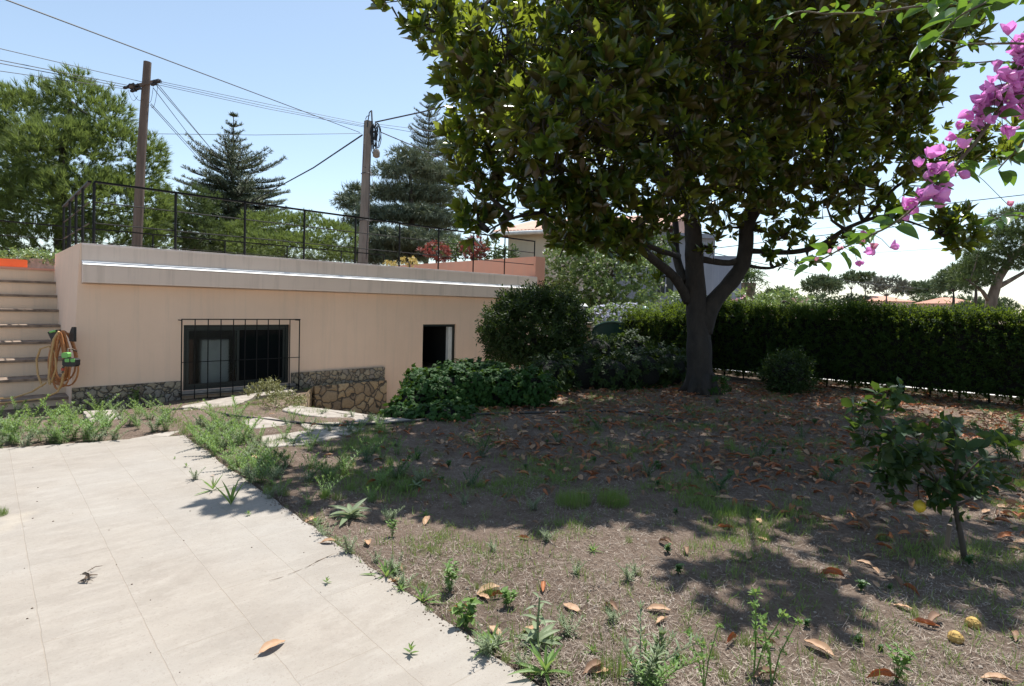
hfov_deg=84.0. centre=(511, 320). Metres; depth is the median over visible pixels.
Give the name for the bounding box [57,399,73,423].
upright weed
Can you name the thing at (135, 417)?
upright weed
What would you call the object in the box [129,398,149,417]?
upright weed
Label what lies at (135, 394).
leafy weed
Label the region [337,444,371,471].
upright weed
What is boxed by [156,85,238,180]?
overhead cable
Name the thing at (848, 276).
umbrella pine
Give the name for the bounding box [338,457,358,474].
upright weed
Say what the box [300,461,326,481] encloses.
upright weed
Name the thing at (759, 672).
fallen leaf
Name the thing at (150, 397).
upright weed
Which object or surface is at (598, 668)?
fallen leaf
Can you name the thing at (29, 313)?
outdoor staircase
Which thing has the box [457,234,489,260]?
red succulent
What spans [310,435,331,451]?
upright weed
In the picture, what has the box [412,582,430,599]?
upright weed
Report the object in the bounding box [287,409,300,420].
upright weed
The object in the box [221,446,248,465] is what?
upright weed
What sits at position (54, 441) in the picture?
upright weed
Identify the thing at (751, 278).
palm tree
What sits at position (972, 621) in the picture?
seed pod
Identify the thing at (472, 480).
upright weed
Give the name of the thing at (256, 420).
upright weed
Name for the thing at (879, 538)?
grass tuft
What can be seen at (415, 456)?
upright weed
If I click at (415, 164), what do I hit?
grey cedar
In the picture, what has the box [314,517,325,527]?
upright weed
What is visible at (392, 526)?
leafy weed
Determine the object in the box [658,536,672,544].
fallen leaf
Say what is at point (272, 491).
upright weed
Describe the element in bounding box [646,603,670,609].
fallen leaf
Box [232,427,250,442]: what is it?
upright weed
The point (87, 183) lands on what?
side railing
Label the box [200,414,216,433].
upright weed
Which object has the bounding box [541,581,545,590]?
fallen leaf
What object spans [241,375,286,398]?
shrub
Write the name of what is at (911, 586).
fallen leaf
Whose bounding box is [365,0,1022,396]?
magnolia tree
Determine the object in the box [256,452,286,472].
upright weed
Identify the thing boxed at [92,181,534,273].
front railing
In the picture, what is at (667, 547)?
leafy weed
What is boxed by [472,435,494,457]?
upright weed
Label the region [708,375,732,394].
base weed
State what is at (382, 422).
upright weed
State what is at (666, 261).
olive green shrub
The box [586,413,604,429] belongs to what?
upright weed
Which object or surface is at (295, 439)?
upright weed
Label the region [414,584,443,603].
rosette weed
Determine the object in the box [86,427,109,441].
upright weed
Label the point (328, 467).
upright weed
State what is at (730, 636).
fallen leaf
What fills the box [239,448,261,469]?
upright weed
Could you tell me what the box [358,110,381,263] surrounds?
concrete pole
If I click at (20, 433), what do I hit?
upright weed
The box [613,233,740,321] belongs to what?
grey house
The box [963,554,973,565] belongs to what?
leafy weed
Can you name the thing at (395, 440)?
upright weed
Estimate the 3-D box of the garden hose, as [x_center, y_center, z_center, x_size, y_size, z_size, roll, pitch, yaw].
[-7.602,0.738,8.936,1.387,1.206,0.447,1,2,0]
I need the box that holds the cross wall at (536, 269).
[400,256,544,286]
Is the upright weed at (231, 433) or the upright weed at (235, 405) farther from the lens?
the upright weed at (235, 405)
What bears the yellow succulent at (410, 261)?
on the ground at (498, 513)
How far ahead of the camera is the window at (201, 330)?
11.02 m
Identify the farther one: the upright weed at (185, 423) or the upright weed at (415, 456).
the upright weed at (185, 423)
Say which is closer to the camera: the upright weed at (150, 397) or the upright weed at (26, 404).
the upright weed at (26, 404)
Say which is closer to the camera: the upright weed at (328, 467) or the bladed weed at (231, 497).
the bladed weed at (231, 497)
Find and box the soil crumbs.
[24,435,550,685]
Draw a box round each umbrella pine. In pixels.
[759,284,796,299]
[799,272,845,296]
[838,268,862,306]
[851,270,876,296]
[861,273,913,304]
[891,278,937,302]
[920,276,952,295]
[928,263,978,303]
[952,249,999,307]
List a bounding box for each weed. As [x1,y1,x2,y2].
[0,409,25,442]
[0,411,19,428]
[0,415,26,439]
[0,418,21,436]
[0,425,6,439]
[2,429,21,442]
[9,425,33,441]
[10,396,26,415]
[13,409,30,432]
[13,419,43,440]
[14,425,44,446]
[22,409,53,430]
[23,394,48,424]
[23,420,40,434]
[29,399,45,413]
[34,419,75,443]
[38,421,67,443]
[39,398,65,425]
[40,428,68,443]
[41,423,68,442]
[43,423,62,440]
[44,401,75,430]
[47,412,70,435]
[51,408,84,426]
[54,405,76,435]
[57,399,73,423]
[61,404,82,416]
[63,411,78,438]
[67,412,98,434]
[69,413,96,440]
[72,418,106,441]
[77,410,107,441]
[84,393,99,410]
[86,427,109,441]
[94,430,112,440]
[97,393,119,413]
[97,395,110,408]
[97,411,116,433]
[98,408,113,429]
[107,416,129,440]
[110,430,128,439]
[111,407,127,419]
[114,403,129,413]
[119,411,129,421]
[123,400,137,425]
[126,412,144,423]
[127,404,146,416]
[129,387,139,403]
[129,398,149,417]
[129,418,139,428]
[137,407,154,419]
[139,418,158,431]
[144,393,161,404]
[146,403,170,417]
[151,411,170,429]
[152,411,171,424]
[153,407,173,430]
[155,398,171,417]
[159,417,178,430]
[168,404,181,420]
[182,412,195,434]
[186,427,206,447]
[189,417,219,442]
[189,467,205,479]
[192,412,209,425]
[195,421,219,441]
[195,425,218,456]
[196,476,221,494]
[199,403,213,432]
[200,407,226,424]
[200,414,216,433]
[202,399,222,426]
[205,421,219,447]
[208,426,234,451]
[209,417,234,434]
[211,444,237,470]
[215,420,237,450]
[215,480,244,504]
[217,426,243,443]
[219,437,236,448]
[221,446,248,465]
[222,407,241,418]
[222,420,236,434]
[226,416,252,433]
[227,423,255,445]
[227,442,249,459]
[228,442,255,464]
[230,460,260,483]
[231,395,249,422]
[231,415,260,440]
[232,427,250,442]
[234,446,268,476]
[237,447,253,463]
[239,416,263,435]
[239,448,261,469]
[242,424,264,439]
[245,433,258,442]
[245,433,261,445]
[245,439,267,453]
[248,447,267,461]
[248,452,272,475]
[250,457,279,483]
[253,437,280,450]
[255,443,278,472]
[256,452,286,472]
[258,444,286,465]
[259,463,282,484]
[261,453,288,473]
[261,481,280,497]
[266,476,292,496]
[269,464,287,477]
[271,422,290,437]
[273,449,295,466]
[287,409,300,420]
[288,434,299,442]
[297,486,316,504]
[300,428,320,444]
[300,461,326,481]
[301,434,318,451]
[302,422,315,435]
[302,452,318,467]
[307,453,323,467]
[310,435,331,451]
[313,455,339,478]
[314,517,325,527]
[314,521,336,537]
[315,471,349,494]
[318,462,338,479]
[328,497,370,526]
[332,530,356,553]
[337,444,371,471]
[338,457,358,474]
[342,420,358,431]
[349,437,379,462]
[352,419,369,429]
[357,434,387,455]
[362,484,380,502]
[364,561,401,581]
[367,548,380,563]
[368,413,384,426]
[368,435,386,451]
[369,463,393,484]
[374,441,395,460]
[376,418,390,432]
[378,551,403,575]
[381,505,396,521]
[384,505,404,521]
[386,519,397,535]
[387,435,406,454]
[388,455,410,479]
[389,434,401,445]
[390,565,418,589]
[394,453,418,474]
[394,581,409,592]
[404,641,418,653]
[407,446,426,459]
[408,480,424,488]
[412,465,434,483]
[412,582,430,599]
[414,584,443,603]
[443,558,459,591]
[443,574,461,590]
[452,597,481,629]
[454,491,468,504]
[462,466,483,486]
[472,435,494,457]
[472,621,508,657]
[472,623,508,658]
[483,539,496,551]
[491,627,507,653]
[500,586,517,607]
[509,642,572,685]
[511,646,530,667]
[514,592,564,654]
[525,495,543,509]
[526,666,540,680]
[539,524,558,542]
[547,633,562,646]
[551,432,562,442]
[556,605,584,637]
[571,556,586,575]
[582,642,601,655]
[585,542,603,554]
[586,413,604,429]
[602,437,615,446]
[605,601,627,623]
[615,562,636,581]
[621,599,701,685]
[621,627,705,685]
[628,559,644,574]
[643,460,657,476]
[663,543,670,552]
[671,653,680,661]
[674,563,685,573]
[682,622,724,685]
[686,407,702,420]
[690,465,705,477]
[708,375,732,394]
[709,468,733,490]
[748,586,790,678]
[751,440,771,455]
[757,612,802,685]
[790,421,811,437]
[803,618,810,627]
[820,463,844,480]
[833,457,841,464]
[853,634,862,643]
[855,579,870,590]
[885,642,917,681]
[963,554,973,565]
[969,421,1021,458]
[1010,415,1023,438]
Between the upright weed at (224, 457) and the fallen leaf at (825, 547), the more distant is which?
the upright weed at (224, 457)
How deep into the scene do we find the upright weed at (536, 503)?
4.48 m
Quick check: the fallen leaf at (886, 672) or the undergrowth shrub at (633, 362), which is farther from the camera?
the undergrowth shrub at (633, 362)
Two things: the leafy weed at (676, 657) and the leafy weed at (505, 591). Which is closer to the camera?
the leafy weed at (676, 657)
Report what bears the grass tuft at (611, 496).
on the ground at (498, 513)
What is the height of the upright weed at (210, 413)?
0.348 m
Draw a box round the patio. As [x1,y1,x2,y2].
[0,435,537,685]
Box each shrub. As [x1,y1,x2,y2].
[0,245,60,265]
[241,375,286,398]
[259,387,306,410]
[397,368,486,391]
[433,236,520,261]
[524,335,585,392]
[542,243,619,319]
[552,224,671,287]
[556,328,686,391]
[572,237,666,319]
[580,301,640,326]
[626,289,680,319]
[726,287,785,307]
[749,284,821,314]
[749,345,824,395]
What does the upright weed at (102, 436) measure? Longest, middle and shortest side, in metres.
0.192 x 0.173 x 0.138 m
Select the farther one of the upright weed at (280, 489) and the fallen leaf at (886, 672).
the upright weed at (280, 489)
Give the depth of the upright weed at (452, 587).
3.19 m
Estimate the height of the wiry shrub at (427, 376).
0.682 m
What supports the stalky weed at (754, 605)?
on the ground at (498, 513)
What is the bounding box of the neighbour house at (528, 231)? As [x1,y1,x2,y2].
[490,214,683,336]
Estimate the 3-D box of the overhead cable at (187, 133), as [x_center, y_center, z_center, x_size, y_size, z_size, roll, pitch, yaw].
[-16.951,-8.489,32.800,0.022,0.113,27.505,1,2,-19]
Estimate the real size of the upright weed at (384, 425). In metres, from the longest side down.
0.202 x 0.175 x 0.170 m
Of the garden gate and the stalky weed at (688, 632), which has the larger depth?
the garden gate
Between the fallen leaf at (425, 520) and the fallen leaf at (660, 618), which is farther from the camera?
the fallen leaf at (425, 520)
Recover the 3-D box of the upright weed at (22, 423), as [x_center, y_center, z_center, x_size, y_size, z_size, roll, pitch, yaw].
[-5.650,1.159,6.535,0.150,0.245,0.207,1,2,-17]
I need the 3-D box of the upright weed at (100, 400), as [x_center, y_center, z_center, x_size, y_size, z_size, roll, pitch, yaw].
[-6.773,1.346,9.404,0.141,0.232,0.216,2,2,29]
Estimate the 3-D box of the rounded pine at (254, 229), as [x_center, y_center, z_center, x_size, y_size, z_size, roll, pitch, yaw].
[-12.388,-2.861,30.888,8.564,6.912,7.515,1,2,0]
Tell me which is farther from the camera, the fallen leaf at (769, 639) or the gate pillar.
the gate pillar
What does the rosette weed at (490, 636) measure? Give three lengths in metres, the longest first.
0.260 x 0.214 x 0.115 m
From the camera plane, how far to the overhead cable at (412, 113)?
22.88 m
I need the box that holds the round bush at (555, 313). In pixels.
[474,279,597,368]
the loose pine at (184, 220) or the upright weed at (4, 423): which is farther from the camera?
the loose pine at (184, 220)
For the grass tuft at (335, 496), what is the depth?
4.59 m
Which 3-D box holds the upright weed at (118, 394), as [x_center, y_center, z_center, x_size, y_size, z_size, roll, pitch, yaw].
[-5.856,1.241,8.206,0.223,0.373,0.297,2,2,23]
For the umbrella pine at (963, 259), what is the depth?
59.32 m
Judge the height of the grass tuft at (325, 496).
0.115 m
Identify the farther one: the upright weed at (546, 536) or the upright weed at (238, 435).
the upright weed at (238, 435)
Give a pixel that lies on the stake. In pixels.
(948, 536)
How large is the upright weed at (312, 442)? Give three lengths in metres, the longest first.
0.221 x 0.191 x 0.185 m
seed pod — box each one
[947,630,964,643]
[964,616,981,629]
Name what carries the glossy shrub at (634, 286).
on the ground at (498, 513)
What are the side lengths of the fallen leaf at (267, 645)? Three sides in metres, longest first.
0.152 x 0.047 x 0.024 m
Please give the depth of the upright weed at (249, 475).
4.86 m
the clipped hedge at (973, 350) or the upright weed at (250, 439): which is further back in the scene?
the clipped hedge at (973, 350)
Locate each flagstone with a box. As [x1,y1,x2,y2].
[83,410,119,421]
[132,431,178,438]
[244,417,290,428]
[261,431,340,446]
[283,405,375,417]
[301,422,363,434]
[349,416,411,423]
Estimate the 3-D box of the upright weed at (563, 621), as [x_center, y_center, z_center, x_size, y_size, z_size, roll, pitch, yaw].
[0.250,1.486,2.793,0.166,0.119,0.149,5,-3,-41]
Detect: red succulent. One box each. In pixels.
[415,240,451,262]
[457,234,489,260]
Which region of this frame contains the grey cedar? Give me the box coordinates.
[329,137,484,265]
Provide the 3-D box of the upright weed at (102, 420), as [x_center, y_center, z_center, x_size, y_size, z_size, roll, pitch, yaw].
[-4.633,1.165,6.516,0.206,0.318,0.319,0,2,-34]
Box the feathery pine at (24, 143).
[0,61,183,258]
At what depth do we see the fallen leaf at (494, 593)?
3.11 m
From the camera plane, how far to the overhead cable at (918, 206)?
26.64 m
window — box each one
[182,325,295,395]
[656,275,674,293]
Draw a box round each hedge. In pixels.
[620,304,716,368]
[657,297,1023,405]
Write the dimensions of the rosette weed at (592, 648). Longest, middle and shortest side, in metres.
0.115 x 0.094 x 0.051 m
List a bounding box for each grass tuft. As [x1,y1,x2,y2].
[0,506,8,515]
[319,486,330,499]
[331,487,342,500]
[417,575,426,588]
[481,578,498,598]
[501,651,510,662]
[551,485,592,509]
[595,485,632,508]
[598,638,626,681]
[619,659,628,672]
[675,644,689,664]
[700,568,706,579]
[709,647,719,658]
[718,664,731,681]
[724,438,734,448]
[739,632,750,645]
[797,453,804,461]
[848,661,857,672]
[876,529,885,540]
[899,671,909,681]
[907,603,920,616]
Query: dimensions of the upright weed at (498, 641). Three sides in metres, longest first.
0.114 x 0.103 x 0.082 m
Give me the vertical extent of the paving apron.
0.338 m
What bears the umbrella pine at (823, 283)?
on the ground at (498, 513)
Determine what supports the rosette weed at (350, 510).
on the ground at (498, 513)
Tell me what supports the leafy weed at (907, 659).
on the ground at (498, 513)
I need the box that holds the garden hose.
[0,330,78,403]
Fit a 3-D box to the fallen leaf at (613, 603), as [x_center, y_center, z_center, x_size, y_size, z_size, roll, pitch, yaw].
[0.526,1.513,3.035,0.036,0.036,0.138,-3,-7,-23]
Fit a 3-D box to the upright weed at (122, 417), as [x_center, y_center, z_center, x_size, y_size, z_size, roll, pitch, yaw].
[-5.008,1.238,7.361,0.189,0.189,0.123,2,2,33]
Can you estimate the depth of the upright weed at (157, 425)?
6.79 m
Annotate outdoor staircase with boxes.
[0,266,67,409]
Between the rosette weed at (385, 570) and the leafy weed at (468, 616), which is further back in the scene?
the rosette weed at (385, 570)
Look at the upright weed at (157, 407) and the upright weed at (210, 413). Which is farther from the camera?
the upright weed at (157, 407)
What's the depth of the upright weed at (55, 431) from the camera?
6.09 m
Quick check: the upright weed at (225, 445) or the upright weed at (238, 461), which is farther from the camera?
the upright weed at (225, 445)
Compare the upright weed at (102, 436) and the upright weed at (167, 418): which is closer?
the upright weed at (102, 436)
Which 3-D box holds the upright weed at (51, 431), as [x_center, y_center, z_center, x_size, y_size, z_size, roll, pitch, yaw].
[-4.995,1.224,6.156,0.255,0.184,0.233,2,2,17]
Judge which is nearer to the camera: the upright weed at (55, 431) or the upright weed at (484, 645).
the upright weed at (484, 645)
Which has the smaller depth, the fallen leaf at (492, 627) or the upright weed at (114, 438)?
the fallen leaf at (492, 627)
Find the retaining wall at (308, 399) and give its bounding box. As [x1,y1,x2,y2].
[297,388,401,417]
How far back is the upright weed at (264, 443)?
5.75 m
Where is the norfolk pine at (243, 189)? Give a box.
[168,111,290,256]
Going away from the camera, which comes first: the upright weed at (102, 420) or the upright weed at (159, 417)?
the upright weed at (102, 420)
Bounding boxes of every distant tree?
[754,288,786,302]
[795,292,833,307]
[824,292,870,305]
[908,292,977,306]
[951,295,1021,310]
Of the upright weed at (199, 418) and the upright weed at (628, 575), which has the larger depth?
the upright weed at (199, 418)
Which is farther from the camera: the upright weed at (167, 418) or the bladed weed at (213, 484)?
the upright weed at (167, 418)
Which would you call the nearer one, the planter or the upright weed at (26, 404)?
the upright weed at (26, 404)
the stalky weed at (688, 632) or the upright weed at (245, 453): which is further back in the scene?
the upright weed at (245, 453)
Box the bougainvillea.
[766,0,1023,276]
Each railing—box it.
[0,220,384,264]
[62,180,91,250]
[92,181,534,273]
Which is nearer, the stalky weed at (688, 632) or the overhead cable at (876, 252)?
the stalky weed at (688, 632)
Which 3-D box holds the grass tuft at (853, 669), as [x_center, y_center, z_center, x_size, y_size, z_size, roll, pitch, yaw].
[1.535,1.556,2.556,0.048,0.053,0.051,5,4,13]
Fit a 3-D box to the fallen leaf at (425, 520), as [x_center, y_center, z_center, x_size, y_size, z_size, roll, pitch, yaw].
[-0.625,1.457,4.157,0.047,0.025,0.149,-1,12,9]
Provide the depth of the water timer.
8.69 m
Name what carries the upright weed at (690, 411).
on the ground at (498, 513)
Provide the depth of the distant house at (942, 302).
103.63 m
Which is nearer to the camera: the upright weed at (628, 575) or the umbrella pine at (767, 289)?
the upright weed at (628, 575)
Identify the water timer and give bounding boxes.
[61,348,79,372]
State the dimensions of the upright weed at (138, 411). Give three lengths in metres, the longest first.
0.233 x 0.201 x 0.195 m
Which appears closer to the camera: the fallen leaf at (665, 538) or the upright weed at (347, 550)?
the upright weed at (347, 550)
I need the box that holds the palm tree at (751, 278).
[741,264,769,302]
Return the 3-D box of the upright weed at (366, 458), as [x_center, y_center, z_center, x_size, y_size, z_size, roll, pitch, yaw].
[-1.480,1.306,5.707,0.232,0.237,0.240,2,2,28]
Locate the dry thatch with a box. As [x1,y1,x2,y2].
[171,383,1023,685]
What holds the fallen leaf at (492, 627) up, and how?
on the ground at (498, 513)
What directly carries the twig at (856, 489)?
on the ground at (498, 513)
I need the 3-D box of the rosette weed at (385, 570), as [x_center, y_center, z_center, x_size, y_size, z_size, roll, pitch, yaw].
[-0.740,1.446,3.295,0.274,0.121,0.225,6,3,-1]
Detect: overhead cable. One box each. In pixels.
[0,48,141,81]
[0,60,124,84]
[0,63,122,86]
[1,71,122,88]
[6,0,359,132]
[147,133,361,134]
[150,105,214,176]
[151,104,221,180]
[153,88,229,188]
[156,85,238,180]
[158,84,237,180]
[160,83,364,125]
[160,85,362,126]
[164,82,363,123]
[243,134,362,205]
[375,102,459,122]
[381,132,510,191]
[704,194,1023,228]
[715,211,1023,248]
[715,253,921,288]
[727,211,1018,237]
[753,244,997,258]
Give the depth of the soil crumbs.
3.39 m
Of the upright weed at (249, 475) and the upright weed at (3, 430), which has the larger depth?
the upright weed at (3, 430)
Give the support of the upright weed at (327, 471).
on the ground at (498, 513)
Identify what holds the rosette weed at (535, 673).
on the ground at (498, 513)
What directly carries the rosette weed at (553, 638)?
on the ground at (498, 513)
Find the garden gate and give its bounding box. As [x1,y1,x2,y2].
[592,321,624,356]
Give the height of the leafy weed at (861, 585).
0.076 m
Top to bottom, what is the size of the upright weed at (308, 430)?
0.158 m
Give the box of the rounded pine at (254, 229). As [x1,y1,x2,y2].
[211,208,358,262]
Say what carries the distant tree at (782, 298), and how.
on the ground at (498, 513)
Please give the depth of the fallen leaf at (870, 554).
3.72 m
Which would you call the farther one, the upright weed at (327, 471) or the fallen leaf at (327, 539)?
the upright weed at (327, 471)
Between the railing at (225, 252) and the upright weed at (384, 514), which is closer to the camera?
the upright weed at (384, 514)
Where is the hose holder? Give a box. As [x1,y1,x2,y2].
[48,327,75,341]
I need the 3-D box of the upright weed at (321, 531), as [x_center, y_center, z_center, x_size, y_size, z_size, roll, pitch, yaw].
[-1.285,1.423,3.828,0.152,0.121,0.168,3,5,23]
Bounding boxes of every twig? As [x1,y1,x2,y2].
[269,548,346,580]
[524,509,556,534]
[829,488,884,490]
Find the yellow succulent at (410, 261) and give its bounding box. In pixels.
[383,256,419,267]
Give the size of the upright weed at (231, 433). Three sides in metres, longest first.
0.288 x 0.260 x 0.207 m
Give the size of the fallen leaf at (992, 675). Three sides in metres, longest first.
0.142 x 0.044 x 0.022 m
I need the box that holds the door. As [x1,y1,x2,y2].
[422,324,454,366]
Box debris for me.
[78,572,97,581]
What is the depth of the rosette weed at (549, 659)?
2.44 m
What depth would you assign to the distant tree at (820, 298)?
69.94 m
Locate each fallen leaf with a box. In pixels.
[254,639,284,654]
[320,538,334,542]
[423,516,429,524]
[475,592,489,598]
[477,583,501,592]
[489,625,502,636]
[490,590,502,596]
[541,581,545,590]
[563,602,582,611]
[582,658,604,674]
[586,666,612,672]
[605,600,617,610]
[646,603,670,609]
[655,616,665,623]
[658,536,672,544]
[718,523,732,527]
[727,632,737,642]
[752,666,782,678]
[753,636,780,644]
[804,639,836,656]
[815,569,841,575]
[816,544,832,550]
[822,567,848,578]
[856,559,874,566]
[862,553,878,557]
[866,668,900,677]
[875,523,891,528]
[891,575,902,588]
[891,603,912,608]
[900,583,919,595]
[907,557,914,570]
[907,617,939,626]
[927,611,943,624]
[980,672,1017,680]
[992,576,1010,582]
[1009,628,1018,641]
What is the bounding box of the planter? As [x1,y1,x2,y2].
[5,258,54,268]
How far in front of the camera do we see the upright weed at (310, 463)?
5.43 m
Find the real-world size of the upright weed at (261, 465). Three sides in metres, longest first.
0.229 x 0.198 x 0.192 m
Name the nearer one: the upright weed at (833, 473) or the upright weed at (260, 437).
the upright weed at (833, 473)
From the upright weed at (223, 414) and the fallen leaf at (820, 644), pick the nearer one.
the fallen leaf at (820, 644)
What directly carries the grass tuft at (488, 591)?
on the ground at (498, 513)
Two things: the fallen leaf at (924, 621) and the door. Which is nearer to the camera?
the fallen leaf at (924, 621)
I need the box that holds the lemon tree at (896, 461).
[841,376,1023,558]
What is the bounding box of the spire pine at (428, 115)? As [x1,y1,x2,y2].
[397,94,456,263]
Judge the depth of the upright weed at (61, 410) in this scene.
6.83 m
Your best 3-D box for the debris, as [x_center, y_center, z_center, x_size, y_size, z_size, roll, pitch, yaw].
[-2.331,1.402,3.141,0.086,0.049,0.088,1,2,0]
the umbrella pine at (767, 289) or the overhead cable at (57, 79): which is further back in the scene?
the umbrella pine at (767, 289)
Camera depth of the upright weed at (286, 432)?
6.51 m
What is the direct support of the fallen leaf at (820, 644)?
on the ground at (498, 513)
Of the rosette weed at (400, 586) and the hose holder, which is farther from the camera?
the hose holder
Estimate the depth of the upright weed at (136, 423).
6.79 m
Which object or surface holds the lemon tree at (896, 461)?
on the ground at (498, 513)
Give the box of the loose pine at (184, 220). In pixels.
[144,181,235,252]
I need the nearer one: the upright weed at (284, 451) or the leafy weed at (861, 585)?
the leafy weed at (861, 585)
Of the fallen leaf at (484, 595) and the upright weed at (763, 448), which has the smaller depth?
the fallen leaf at (484, 595)
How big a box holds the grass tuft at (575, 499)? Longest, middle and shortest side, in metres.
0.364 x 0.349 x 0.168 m
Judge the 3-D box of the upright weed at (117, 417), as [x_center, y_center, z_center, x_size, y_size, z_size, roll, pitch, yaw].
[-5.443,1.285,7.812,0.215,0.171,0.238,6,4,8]
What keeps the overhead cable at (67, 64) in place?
attached to the wooden pole at (139, 194)
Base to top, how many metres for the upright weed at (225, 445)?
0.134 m
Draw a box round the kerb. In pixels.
[713,369,1023,402]
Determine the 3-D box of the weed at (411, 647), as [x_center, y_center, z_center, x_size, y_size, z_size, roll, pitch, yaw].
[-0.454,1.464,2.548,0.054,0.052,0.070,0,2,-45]
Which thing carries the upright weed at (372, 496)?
on the ground at (498, 513)
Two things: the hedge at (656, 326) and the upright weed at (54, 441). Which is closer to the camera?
the upright weed at (54, 441)
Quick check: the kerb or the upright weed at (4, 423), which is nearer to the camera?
the upright weed at (4, 423)
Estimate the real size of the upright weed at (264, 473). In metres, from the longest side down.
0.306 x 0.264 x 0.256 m
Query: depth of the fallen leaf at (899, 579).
3.35 m
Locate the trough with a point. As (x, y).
(13, 263)
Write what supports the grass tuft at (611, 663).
on the ground at (498, 513)
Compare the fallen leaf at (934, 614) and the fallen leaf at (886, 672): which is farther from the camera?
the fallen leaf at (934, 614)
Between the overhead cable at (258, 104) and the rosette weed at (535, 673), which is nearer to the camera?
the rosette weed at (535, 673)
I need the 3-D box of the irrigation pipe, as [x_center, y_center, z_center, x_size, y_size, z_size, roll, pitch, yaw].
[-1.407,1.424,8.141,8.267,0.250,1.937,1,2,0]
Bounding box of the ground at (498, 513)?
[0,321,1023,685]
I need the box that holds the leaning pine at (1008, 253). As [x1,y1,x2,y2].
[936,201,1023,323]
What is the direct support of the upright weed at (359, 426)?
on the ground at (498, 513)
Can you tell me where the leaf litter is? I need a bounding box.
[311,380,1023,548]
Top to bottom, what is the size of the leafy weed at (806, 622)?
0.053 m
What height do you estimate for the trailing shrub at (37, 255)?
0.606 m
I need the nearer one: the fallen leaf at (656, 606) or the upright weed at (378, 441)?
the fallen leaf at (656, 606)
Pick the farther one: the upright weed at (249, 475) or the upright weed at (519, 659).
the upright weed at (249, 475)
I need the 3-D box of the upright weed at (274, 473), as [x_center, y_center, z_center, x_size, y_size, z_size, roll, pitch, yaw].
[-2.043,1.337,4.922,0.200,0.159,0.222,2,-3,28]
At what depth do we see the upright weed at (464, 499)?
4.61 m
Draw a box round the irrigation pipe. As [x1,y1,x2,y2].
[160,407,710,425]
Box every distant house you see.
[860,296,915,307]
[915,297,970,322]
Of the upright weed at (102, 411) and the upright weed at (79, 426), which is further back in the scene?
the upright weed at (102, 411)
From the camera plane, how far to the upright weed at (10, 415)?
6.54 m
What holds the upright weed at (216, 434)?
on the ground at (498, 513)
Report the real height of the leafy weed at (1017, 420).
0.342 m
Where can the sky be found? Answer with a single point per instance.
(342, 59)
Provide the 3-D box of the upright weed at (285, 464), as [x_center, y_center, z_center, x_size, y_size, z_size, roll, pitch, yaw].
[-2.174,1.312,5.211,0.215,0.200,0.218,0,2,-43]
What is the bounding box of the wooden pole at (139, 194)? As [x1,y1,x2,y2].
[123,61,161,246]
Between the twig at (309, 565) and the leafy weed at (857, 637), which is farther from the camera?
the twig at (309, 565)
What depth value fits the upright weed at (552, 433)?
6.65 m
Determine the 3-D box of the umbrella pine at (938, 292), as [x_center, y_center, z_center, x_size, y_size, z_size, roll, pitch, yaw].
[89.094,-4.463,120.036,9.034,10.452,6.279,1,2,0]
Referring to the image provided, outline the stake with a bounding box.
[943,524,952,551]
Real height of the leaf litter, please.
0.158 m
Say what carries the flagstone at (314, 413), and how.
on the ground at (498, 513)
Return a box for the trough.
[0,258,27,267]
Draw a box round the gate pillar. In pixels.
[585,322,592,341]
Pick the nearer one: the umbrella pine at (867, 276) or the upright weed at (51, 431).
the upright weed at (51, 431)
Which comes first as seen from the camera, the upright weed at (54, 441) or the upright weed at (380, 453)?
the upright weed at (380, 453)
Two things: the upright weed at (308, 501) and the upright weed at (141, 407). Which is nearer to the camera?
the upright weed at (308, 501)
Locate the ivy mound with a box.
[377,356,564,421]
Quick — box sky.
[0,0,1023,312]
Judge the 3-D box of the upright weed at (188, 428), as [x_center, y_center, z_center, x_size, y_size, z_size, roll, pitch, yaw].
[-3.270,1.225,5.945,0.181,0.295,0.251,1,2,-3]
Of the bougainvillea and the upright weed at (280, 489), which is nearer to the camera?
the bougainvillea
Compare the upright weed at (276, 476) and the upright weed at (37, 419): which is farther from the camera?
the upright weed at (37, 419)
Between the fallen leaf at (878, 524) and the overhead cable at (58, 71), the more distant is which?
the overhead cable at (58, 71)
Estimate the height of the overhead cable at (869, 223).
1.778 m
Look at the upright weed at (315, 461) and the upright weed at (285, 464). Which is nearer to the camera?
the upright weed at (285, 464)
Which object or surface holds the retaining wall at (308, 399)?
on the yard floor
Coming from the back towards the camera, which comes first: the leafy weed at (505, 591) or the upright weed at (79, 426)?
the upright weed at (79, 426)
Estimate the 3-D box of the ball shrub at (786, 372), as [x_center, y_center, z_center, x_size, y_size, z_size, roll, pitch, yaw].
[5.474,1.040,11.289,1.275,1.168,1.209,1,2,0]
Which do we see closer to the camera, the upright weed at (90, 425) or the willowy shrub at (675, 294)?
the upright weed at (90, 425)
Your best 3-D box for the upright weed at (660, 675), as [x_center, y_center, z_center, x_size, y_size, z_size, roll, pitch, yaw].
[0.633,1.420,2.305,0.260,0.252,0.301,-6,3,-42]
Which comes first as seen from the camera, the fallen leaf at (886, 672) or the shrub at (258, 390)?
the fallen leaf at (886, 672)
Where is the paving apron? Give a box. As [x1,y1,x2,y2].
[182,389,295,409]

